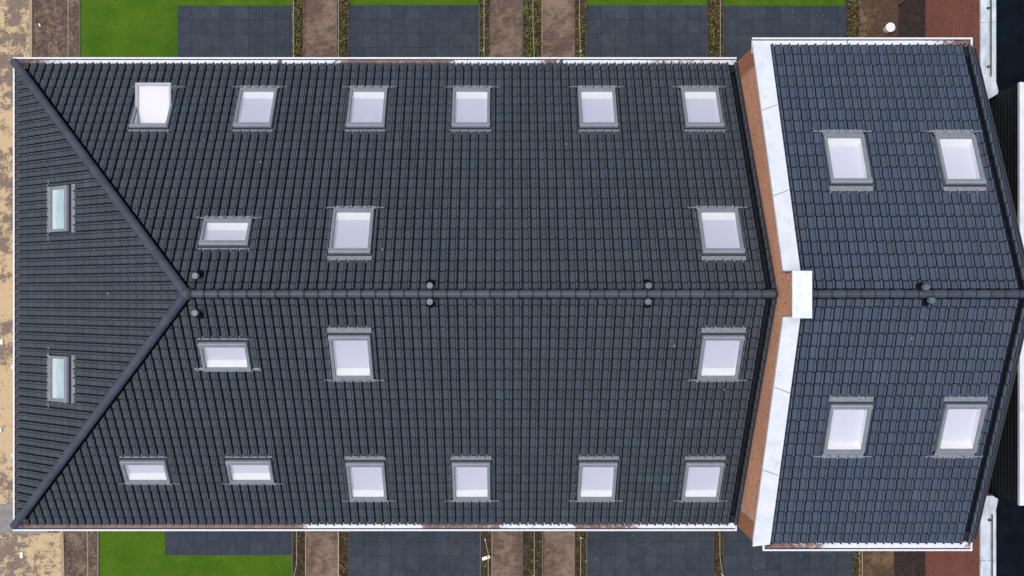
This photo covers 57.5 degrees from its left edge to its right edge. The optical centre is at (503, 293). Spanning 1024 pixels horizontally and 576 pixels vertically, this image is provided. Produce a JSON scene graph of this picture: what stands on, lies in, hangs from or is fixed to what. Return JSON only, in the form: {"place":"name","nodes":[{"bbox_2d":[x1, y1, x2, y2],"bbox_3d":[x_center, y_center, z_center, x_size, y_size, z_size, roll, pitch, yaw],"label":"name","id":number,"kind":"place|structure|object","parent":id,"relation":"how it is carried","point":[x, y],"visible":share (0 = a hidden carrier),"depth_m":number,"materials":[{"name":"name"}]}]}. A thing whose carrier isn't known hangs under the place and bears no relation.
{"place":"outdoors","nodes":[
{"label":"outdoors","id":0,"kind":"place"},
{"bbox_2d":[0,75,12,503],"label":"sandy pavement","id":1,"kind":"structure","parent":0,"point":[6,282],"depth_m":32.49,"materials":[{"name":"sand"}]},
{"bbox_2d":[0,0,28,74],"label":"sandy pavement","id":2,"kind":"structure","parent":0,"point":[14,23],"depth_m":32.49,"materials":[{"name":"sand"}]},
{"bbox_2d":[0,504,47,532],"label":"pavement","id":3,"kind":"structure","parent":0,"point":[6,515],"depth_m":32.48,"materials":[{"name":"concrete"}]},
{"bbox_2d":[0,532,60,575],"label":"sandy pavement","id":4,"kind":"structure","parent":0,"point":[36,550],"depth_m":32.49,"materials":[{"name":"sand"}]},
{"bbox_2d":[80,6,177,56],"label":"lawn","id":5,"kind":"structure","parent":0,"point":[134,30],"depth_m":32.48,"materials":[{"name":"plant"}]},
{"bbox_2d":[99,531,164,575],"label":"lawn","id":6,"kind":"structure","parent":0,"point":[135,553],"depth_m":32.48,"materials":[{"name":"plant"}]},
{"bbox_2d":[80,0,291,5],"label":"lawn","id":7,"kind":"structure","parent":0,"point":[185,2],"depth_m":32.48,"materials":[{"name":"plant"}]},
{"bbox_2d":[165,531,291,554],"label":"patio","id":8,"kind":"structure","parent":0,"point":[228,542],"depth_m":32.48,"materials":[{"name":"tile"}]},
{"bbox_2d":[165,555,291,575],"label":"lawn","id":9,"kind":"structure","parent":0,"point":[223,565],"depth_m":32.48,"materials":[{"name":"plant"}]},
{"bbox_2d":[178,6,291,56],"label":"patio","id":10,"kind":"structure","parent":0,"point":[239,31],"depth_m":32.48,"materials":[{"name":"tile"}]},
{"bbox_2d":[304,0,335,56],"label":"path","id":11,"kind":"structure","parent":0,"point":[319,35],"depth_m":32.48,"materials":[{"name":"brown brick"}]},
{"bbox_2d":[306,531,337,575],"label":"path","id":12,"kind":"structure","parent":0,"point":[321,553],"depth_m":32.48,"materials":[{"name":"brown brick"}]},
{"bbox_2d":[349,0,477,4],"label":"lawn","id":13,"kind":"structure","parent":0,"point":[413,2],"depth_m":32.48,"materials":[{"name":"plant"}]},
{"bbox_2d":[349,5,478,67],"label":"patio","id":14,"kind":"structure","parent":0,"point":[411,31],"depth_m":32.48,"materials":[{"name":"tile"}]},
{"bbox_2d":[349,531,479,575],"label":"patio","id":15,"kind":"structure","parent":0,"point":[429,553],"depth_m":32.48,"materials":[{"name":"tile"}]},
{"bbox_2d":[490,0,521,56],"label":"path","id":16,"kind":"structure","parent":0,"point":[505,28],"depth_m":32.48,"materials":[{"name":"brown brick"}]},
{"bbox_2d":[492,531,521,575],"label":"path","id":17,"kind":"structure","parent":0,"point":[506,553],"depth_m":32.48,"materials":[{"name":"brown brick"}]},
{"bbox_2d":[23,0,990,575],"bbox_3d":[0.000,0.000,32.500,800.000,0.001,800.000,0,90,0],"label":"ground","id":18,"kind":"structure","parent":0,"point":[543,538],"depth_m":32.50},
{"bbox_2d":[29,0,32,56],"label":"kerb","id":19,"kind":"structure","parent":18,"relation":"on","point":[30,28],"depth_m":32.43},
{"bbox_2d":[33,0,78,56],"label":"earth bed","id":20,"kind":"object","parent":18,"relation":"on","point":[51,26],"depth_m":32.49,"materials":[{"name":"soil"}]},
{"bbox_2d":[60,531,64,575],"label":"kerb","id":21,"kind":"structure","parent":18,"relation":"on","point":[62,547],"depth_m":32.43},
{"bbox_2d":[79,0,79,56],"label":"kerb","id":22,"kind":"structure","parent":18,"relation":"on","point":[79,28],"depth_m":32.46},
{"bbox_2d":[64,531,96,575],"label":"earth bed","id":23,"kind":"object","parent":18,"relation":"on","point":[73,559],"depth_m":32.49,"materials":[{"name":"soil"}]},
{"bbox_2d":[87,531,87,574],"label":"cord","id":24,"kind":"object","parent":23,"relation":"on","point":[87,552],"visible":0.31,"depth_m":32.39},
{"bbox_2d":[97,531,98,575],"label":"kerb","id":25,"kind":"structure","parent":18,"relation":"on","point":[97,553],"depth_m":32.45,"materials":[{"name":"concrete"}]},
{"bbox_2d":[292,531,292,575],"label":"path edging","id":26,"kind":"object","parent":18,"relation":"on","point":[292,553],"depth_m":32.45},
{"bbox_2d":[294,531,296,575],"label":"cord","id":27,"kind":"object","parent":18,"relation":"on","point":[296,551],"visible":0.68,"depth_m":32.25,"materials":[{"name":"white plastic"}]},
{"bbox_2d":[294,0,302,56],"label":"soil bed","id":28,"kind":"object","parent":18,"relation":"on","point":[300,49],"depth_m":32.49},
{"bbox_2d":[291,0,303,56],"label":"hedge","id":29,"kind":"object","parent":28,"relation":"on","point":[299,3],"visible":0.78,"depth_m":32.36,"materials":[{"name":"green plant"}]},
{"bbox_2d":[293,0,293,56],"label":"cord","id":30,"kind":"object","parent":29,"relation":"on","point":[293,28],"depth_m":32.25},
{"bbox_2d":[293,531,304,575],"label":"soil bed","id":31,"kind":"object","parent":18,"relation":"on","point":[300,568],"depth_m":32.49,"materials":[{"name":"soil"}]},
{"bbox_2d":[292,533,304,575],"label":"hedge","id":32,"kind":"object","parent":31,"relation":"on","point":[301,554],"visible":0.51,"depth_m":32.42,"materials":[{"name":"green plant"}]},
{"bbox_2d":[303,0,303,56],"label":"path edging","id":33,"kind":"object","parent":18,"relation":"on","point":[303,28],"depth_m":32.45,"materials":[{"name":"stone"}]},
{"bbox_2d":[305,531,305,575],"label":"path edging","id":34,"kind":"object","parent":18,"relation":"on","point":[305,553],"depth_m":32.45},
{"bbox_2d":[336,0,336,56],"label":"path edging","id":35,"kind":"object","parent":18,"relation":"on","point":[336,28],"depth_m":32.45,"materials":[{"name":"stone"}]},
{"bbox_2d":[338,531,340,575],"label":"cord","id":36,"kind":"object","parent":18,"relation":"on","point":[338,553],"visible":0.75,"depth_m":32.25,"materials":[{"name":"white plastic"}]},
{"bbox_2d":[337,0,347,56],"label":"soil bed","id":37,"kind":"object","parent":18,"relation":"on","point":[342,2],"depth_m":32.49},
{"bbox_2d":[336,0,348,56],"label":"hedge","id":38,"kind":"object","parent":37,"relation":"on","point":[342,39],"visible":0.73,"depth_m":32.36,"materials":[{"name":"green plant"}]},
{"bbox_2d":[338,0,338,56],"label":"cord","id":39,"kind":"object","parent":38,"relation":"on","point":[338,30],"visible":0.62,"depth_m":32.26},
{"bbox_2d":[339,531,348,575],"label":"soil bed","id":40,"kind":"object","parent":18,"relation":"on","point":[343,549],"depth_m":32.49,"materials":[{"name":"soil"}]},
{"bbox_2d":[339,531,347,572],"bbox_3d":[-5.577,10.226,32.412,0.432,0.179,4.721,0,90,0],"label":"hedge","id":41,"kind":"object","parent":40,"relation":"on","point":[346,537],"visible":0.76,"depth_m":32.42,"materials":[{"name":"green plant"}]},
{"bbox_2d":[348,0,348,52],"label":"path edging","id":42,"kind":"object","parent":18,"relation":"on","point":[348,27],"depth_m":32.45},
{"bbox_2d":[10,57,777,530],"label":"terraced house","id":43,"kind":"structure","parent":18,"relation":"on","point":[388,293],"depth_m":23.89,"materials":[{"name":"tile"}]},
{"bbox_2d":[46,348,76,407],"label":"roof window","id":44,"kind":"structure","parent":43,"relation":"in","point":[60,372],"depth_m":24.63,"materials":[{"name":"clear glass"}]},
{"bbox_2d":[46,183,76,235],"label":"roof window","id":45,"kind":"structure","parent":43,"relation":"in","point":[60,204],"depth_m":24.63,"materials":[{"name":"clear glass"}]},
{"bbox_2d":[118,454,179,485],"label":"roof window","id":46,"kind":"structure","parent":43,"relation":"in","point":[136,470],"depth_m":24.70,"materials":[{"name":"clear glass"}]},
{"bbox_2d":[127,83,186,133],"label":"roof window","id":47,"kind":"structure","parent":43,"relation":"in","point":[153,109],"depth_m":24.83,"materials":[{"name":"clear glass"}]},
{"bbox_2d":[194,335,260,371],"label":"roof window","id":48,"kind":"structure","parent":43,"relation":"in","point":[222,354],"depth_m":22.83,"materials":[{"name":"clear glass"}]},
{"bbox_2d":[197,215,261,252],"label":"roof window","id":49,"kind":"structure","parent":43,"relation":"in","point":[219,232],"depth_m":22.83,"materials":[{"name":"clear glass"}]},
{"bbox_2d":[222,453,283,485],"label":"roof window","id":50,"kind":"structure","parent":43,"relation":"in","point":[244,470],"depth_m":24.70,"materials":[{"name":"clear glass"}]},
{"bbox_2d":[231,85,286,133],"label":"roof window","id":51,"kind":"structure","parent":43,"relation":"in","point":[256,106],"depth_m":24.85,"materials":[{"name":"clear glass"}]},
{"bbox_2d":[324,324,383,382],"bbox_3d":[-3.722,1.464,22.816,1.477,0.877,1.474,0,90,0],"label":"roof window","id":52,"kind":"structure","parent":43,"relation":"in","point":[351,354],"depth_m":22.81,"materials":[{"name":"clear glass"}]},
{"bbox_2d":[325,205,383,262],"bbox_3d":[-3.712,-1.464,22.816,1.477,0.877,1.474,0,90,0],"label":"roof window","id":53,"kind":"structure","parent":43,"relation":"in","point":[351,231],"depth_m":22.81,"materials":[{"name":"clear glass"}]},
{"bbox_2d":[342,85,395,134],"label":"roof window","id":54,"kind":"structure","parent":43,"relation":"in","point":[367,107],"depth_m":24.85,"materials":[{"name":"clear glass"}]},
{"bbox_2d":[344,453,395,502],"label":"roof window","id":55,"kind":"structure","parent":43,"relation":"in","point":[366,477],"depth_m":24.86,"materials":[{"name":"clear glass"}]},
{"bbox_2d":[445,453,496,502],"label":"roof window","id":56,"kind":"structure","parent":43,"relation":"in","point":[471,481],"depth_m":24.86,"materials":[{"name":"white glass"}]},
{"bbox_2d":[444,85,498,134],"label":"roof window","id":57,"kind":"structure","parent":43,"relation":"in","point":[470,105],"depth_m":24.85,"materials":[{"name":"white glass"}]},
{"bbox_2d":[568,453,619,502],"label":"roof window","id":58,"kind":"structure","parent":43,"relation":"in","point":[596,477],"depth_m":24.86,"materials":[{"name":"white glass"}]},
{"bbox_2d":[569,85,622,134],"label":"roof window","id":59,"kind":"structure","parent":43,"relation":"in","point":[597,108],"depth_m":24.85,"materials":[{"name":"white glass"}]},
{"bbox_2d":[673,85,725,134],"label":"roof window","id":60,"kind":"structure","parent":43,"relation":"in","point":[701,106],"depth_m":24.85,"materials":[{"name":"white glass"}]},
{"bbox_2d":[672,453,726,502],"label":"roof window","id":61,"kind":"structure","parent":43,"relation":"in","point":[702,477],"depth_m":24.86,"materials":[{"name":"white glass"}]},
{"bbox_2d":[687,205,746,262],"bbox_3d":[5.288,-1.465,22.816,1.477,0.877,1.475,0,90,0],"label":"roof window","id":62,"kind":"structure","parent":43,"relation":"in","point":[719,228],"depth_m":22.81,"materials":[{"name":"white glass"}]},
{"bbox_2d":[687,324,746,382],"bbox_3d":[5.288,1.465,22.816,1.477,0.877,1.475,0,90,0],"label":"roof window","id":63,"kind":"structure","parent":43,"relation":"in","point":[720,350],"depth_m":22.81,"materials":[{"name":"white glass"}]},
{"bbox_2d":[1,0,895,575],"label":"weeds","id":64,"kind":"object","parent":18,"relation":"on","point":[93,538],"visible":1,"depth_m":32.47,"materials":[{"name":"green plant"}]},
{"bbox_2d":[479,2,479,56],"bbox_3d":[-0.864,-15.000,32.502,0.033,0.095,18.000,0,90,0],"label":"path edging","id":65,"kind":"object","parent":18,"relation":"on","point":[479,27],"depth_m":32.45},
{"bbox_2d":[480,531,480,575],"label":"path edging","id":66,"kind":"object","parent":18,"relation":"on","point":[480,553],"depth_m":32.45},
{"bbox_2d":[478,0,489,56],"bbox_3d":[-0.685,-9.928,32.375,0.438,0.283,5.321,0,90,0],"label":"hedge","id":67,"kind":"object","parent":18,"relation":"on","point":[485,3],"visible":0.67,"depth_m":32.36,"materials":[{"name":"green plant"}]},
{"bbox_2d":[481,531,491,575],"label":"soil bed","id":68,"kind":"object","parent":18,"relation":"on","point":[487,570],"depth_m":32.49,"materials":[{"name":"soil"}]},
{"bbox_2d":[481,531,490,575],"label":"hedge","id":69,"kind":"object","parent":68,"relation":"on","point":[485,563],"visible":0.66,"depth_m":32.42,"materials":[{"name":"green plant"}]},
{"bbox_2d":[489,0,489,56],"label":"path edging","id":70,"kind":"object","parent":18,"relation":"on","point":[489,28],"depth_m":32.45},
{"bbox_2d":[522,0,522,56],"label":"path edging","id":71,"kind":"object","parent":18,"relation":"on","point":[522,29],"depth_m":32.45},
{"bbox_2d":[522,531,522,575],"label":"path edging","id":72,"kind":"object","parent":18,"relation":"on","point":[522,553],"depth_m":32.45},
{"bbox_2d":[523,0,540,56],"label":"soil bed","id":73,"kind":"object","parent":18,"relation":"on","point":[537,35],"depth_m":32.49,"materials":[{"name":"soil"}]},
{"bbox_2d":[522,0,541,56],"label":"hedge","id":74,"kind":"object","parent":73,"relation":"on","point":[536,45],"visible":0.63,"depth_m":32.36,"materials":[{"name":"green plant"}]},
{"bbox_2d":[523,531,541,575],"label":"soil bed","id":75,"kind":"object","parent":18,"relation":"on","point":[530,542],"depth_m":32.49,"materials":[{"name":"soil"}]},
{"bbox_2d":[524,531,541,575],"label":"hedge","id":76,"kind":"object","parent":75,"relation":"on","point":[537,560],"visible":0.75,"depth_m":32.41,"materials":[{"name":"green plant"}]},
{"bbox_2d":[533,539,534,575],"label":"cord","id":77,"kind":"object","parent":18,"relation":"on","point":[534,558],"visible":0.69,"depth_m":32.26,"materials":[{"name":"white plastic"}]},
{"bbox_2d":[542,531,542,575],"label":"path edging","id":78,"kind":"object","parent":18,"relation":"on","point":[542,553],"depth_m":32.45,"materials":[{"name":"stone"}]},
{"bbox_2d":[574,531,574,575],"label":"path edging","id":79,"kind":"object","parent":18,"relation":"on","point":[574,553],"depth_m":32.45,"materials":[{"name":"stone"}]},
{"bbox_2d":[575,531,585,575],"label":"soil bed","id":80,"kind":"object","parent":18,"relation":"on","point":[579,548],"depth_m":32.49,"materials":[{"name":"soil"}]},
{"bbox_2d":[577,531,586,573],"bbox_3d":[2.683,9.796,32.413,0.442,0.210,4.830,0,90,0],"label":"hedge","id":81,"kind":"object","parent":80,"relation":"on","point":[579,535],"visible":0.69,"depth_m":32.42,"materials":[{"name":"green plant"}]},
{"bbox_2d":[575,0,585,56],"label":"soil bed","id":82,"kind":"object","parent":18,"relation":"on","point":[583,45],"depth_m":32.49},
{"bbox_2d":[575,0,586,56],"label":"hedge","id":83,"kind":"object","parent":82,"relation":"on","point":[582,27],"visible":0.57,"depth_m":32.37,"materials":[{"name":"green plant"}]},
{"bbox_2d":[579,0,581,56],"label":"cord","id":84,"kind":"object","parent":18,"relation":"on","point":[579,26],"visible":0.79,"depth_m":32.25,"materials":[{"name":"white plastic"}]},
{"bbox_2d":[586,0,586,56],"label":"path edging","id":85,"kind":"object","parent":18,"relation":"on","point":[586,30],"depth_m":32.45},
{"bbox_2d":[586,531,586,575],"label":"path edging","id":86,"kind":"object","parent":18,"relation":"on","point":[586,552],"depth_m":32.45,"materials":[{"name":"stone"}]},
{"bbox_2d":[707,0,707,56],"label":"path edging","id":87,"kind":"object","parent":18,"relation":"on","point":[707,28],"depth_m":32.45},
{"bbox_2d":[713,531,713,575],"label":"path edging","id":88,"kind":"object","parent":18,"relation":"on","point":[713,553],"depth_m":32.45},
{"bbox_2d":[707,0,724,56],"bbox_3d":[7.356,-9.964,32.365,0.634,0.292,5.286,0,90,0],"label":"hedge","id":89,"kind":"object","parent":18,"relation":"on","point":[713,44],"visible":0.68,"depth_m":32.36,"materials":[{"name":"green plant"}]},
{"bbox_2d":[720,0,720,56],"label":"cord","id":90,"kind":"object","parent":89,"relation":"on","point":[720,28],"depth_m":32.25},
{"bbox_2d":[714,531,722,575],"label":"soil bed","id":91,"kind":"object","parent":18,"relation":"on","point":[718,549],"depth_m":32.49,"materials":[{"name":"soil"}]},
{"bbox_2d":[714,533,723,575],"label":"hedge","id":92,"kind":"object","parent":91,"relation":"on","point":[719,563],"visible":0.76,"depth_m":32.41,"materials":[{"name":"green plant"}]},
{"bbox_2d":[723,0,723,55],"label":"path edging","id":93,"kind":"object","parent":18,"relation":"on","point":[723,27],"depth_m":32.45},
{"bbox_2d":[723,531,723,574],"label":"path edging","id":94,"kind":"object","parent":18,"relation":"on","point":[723,553],"depth_m":32.45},
{"bbox_2d":[846,0,858,36],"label":"soil bed","id":95,"kind":"object","parent":18,"relation":"on","point":[852,17],"depth_m":32.49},
{"bbox_2d":[846,0,860,36],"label":"hedge","id":96,"kind":"object","parent":95,"relation":"on","point":[857,24],"visible":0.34,"depth_m":32.36,"materials":[{"name":"green plant"}]},
{"bbox_2d":[853,551,858,575],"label":"soil bed","id":97,"kind":"object","parent":18,"relation":"on","point":[855,567],"depth_m":32.49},
{"bbox_2d":[853,552,860,575],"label":"hedge","id":98,"kind":"object","parent":97,"relation":"on","point":[857,557],"visible":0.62,"depth_m":32.43,"materials":[{"name":"green plant"}]},
{"bbox_2d":[859,0,860,36],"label":"path edging","id":99,"kind":"object","parent":18,"relation":"on","point":[860,18],"depth_m":32.45,"materials":[{"name":"concrete"}]},
{"bbox_2d":[738,37,1023,550],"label":"gabled house","id":100,"kind":"structure","parent":18,"relation":"on","point":[897,256],"depth_m":22.71,"materials":[{"name":"tile"}]},
{"bbox_2d":[812,394,873,458],"bbox_3d":[8.351,3.230,22.753,1.463,0.762,1.676,0,90,0],"label":"roof window","id":101,"kind":"structure","parent":100,"relation":"in","point":[848,419],"depth_m":22.84,"materials":[{"name":"white glass"}]},
{"bbox_2d":[813,129,873,193],"bbox_3d":[8.349,-3.230,22.753,1.449,0.762,1.676,0,90,0],"label":"roof window","id":102,"kind":"structure","parent":100,"relation":"in","point":[847,161],"depth_m":22.84,"materials":[{"name":"white glass"}]},
{"bbox_2d":[924,129,987,193],"bbox_3d":[11.088,-3.230,22.749,1.435,0.770,1.676,0,90,0],"label":"roof window","id":103,"kind":"structure","parent":100,"relation":"in","point":[959,162],"depth_m":22.83,"materials":[{"name":"white glass"}]},
{"bbox_2d":[924,394,988,458],"bbox_3d":[11.105,3.230,22.751,1.449,0.766,1.677,0,90,0],"label":"roof window","id":104,"kind":"structure","parent":100,"relation":"in","point":[960,424],"depth_m":22.84,"materials":[{"name":"white glass"}]},
{"bbox_2d":[894,551,924,575],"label":"earth bed","id":105,"kind":"object","parent":18,"relation":"on","point":[909,563],"depth_m":32.49,"materials":[{"name":"soil"}]},
{"bbox_2d":[898,0,924,36],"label":"earth bed","id":106,"kind":"object","parent":18,"relation":"on","point":[911,18],"depth_m":32.49,"materials":[{"name":"soil"}]},
{"bbox_2d":[925,0,1023,575],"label":"flat roofed annex","id":107,"kind":"object","parent":18,"relation":"on","point":[994,29],"visible":0.34,"depth_m":28.83,"materials":[{"name":"red brick"}]},
{"bbox_2d":[541,0,574,56],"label":"path","id":108,"kind":"structure","parent":0,"point":[557,25],"depth_m":32.48,"materials":[{"name":"brown brick"}]},
{"bbox_2d":[544,531,573,575],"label":"path","id":109,"kind":"structure","parent":0,"point":[563,546],"depth_m":32.48,"materials":[{"name":"brown brick"}]},
{"bbox_2d":[587,5,706,68],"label":"patio","id":110,"kind":"structure","parent":0,"point":[672,29],"depth_m":32.48,"materials":[{"name":"tile"}]},
{"bbox_2d":[587,0,706,4],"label":"lawn","id":111,"kind":"structure","parent":0,"point":[646,2],"depth_m":32.48,"materials":[{"name":"plant"}]},
{"bbox_2d":[587,520,712,575],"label":"patio","id":112,"kind":"structure","parent":0,"point":[621,553],"depth_m":32.48,"materials":[{"name":"tile"}]},
{"bbox_2d":[724,6,844,61],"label":"patio","id":113,"kind":"structure","parent":0,"point":[743,25],"depth_m":32.48,"materials":[{"name":"tile"}]},
{"bbox_2d":[724,0,844,5],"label":"lawn","id":114,"kind":"structure","parent":0,"point":[784,2],"depth_m":32.48,"materials":[{"name":"plant"}]},
{"bbox_2d":[724,526,851,575],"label":"patio","id":115,"kind":"structure","parent":0,"point":[744,555],"depth_m":32.48,"materials":[{"name":"tile"}]},
{"bbox_2d":[860,551,893,575],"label":"path","id":116,"kind":"structure","parent":0,"point":[878,563],"depth_m":32.48,"materials":[{"name":"brick"}]},
{"bbox_2d":[861,0,897,36],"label":"path","id":117,"kind":"structure","parent":0,"point":[876,9],"depth_m":32.48,"materials":[{"name":"brick"}]},
{"bbox_2d":[883,22,894,32],"bbox_3d":[13.324,-9.190,32.324,0.328,0.317,0.328,0,90,0],"label":"bucket","id":118,"kind":"object","parent":117,"relation":"on","point":[889,27],"visible":1,"depth_m":32.17,"materials":[{"name":"white plastic"}]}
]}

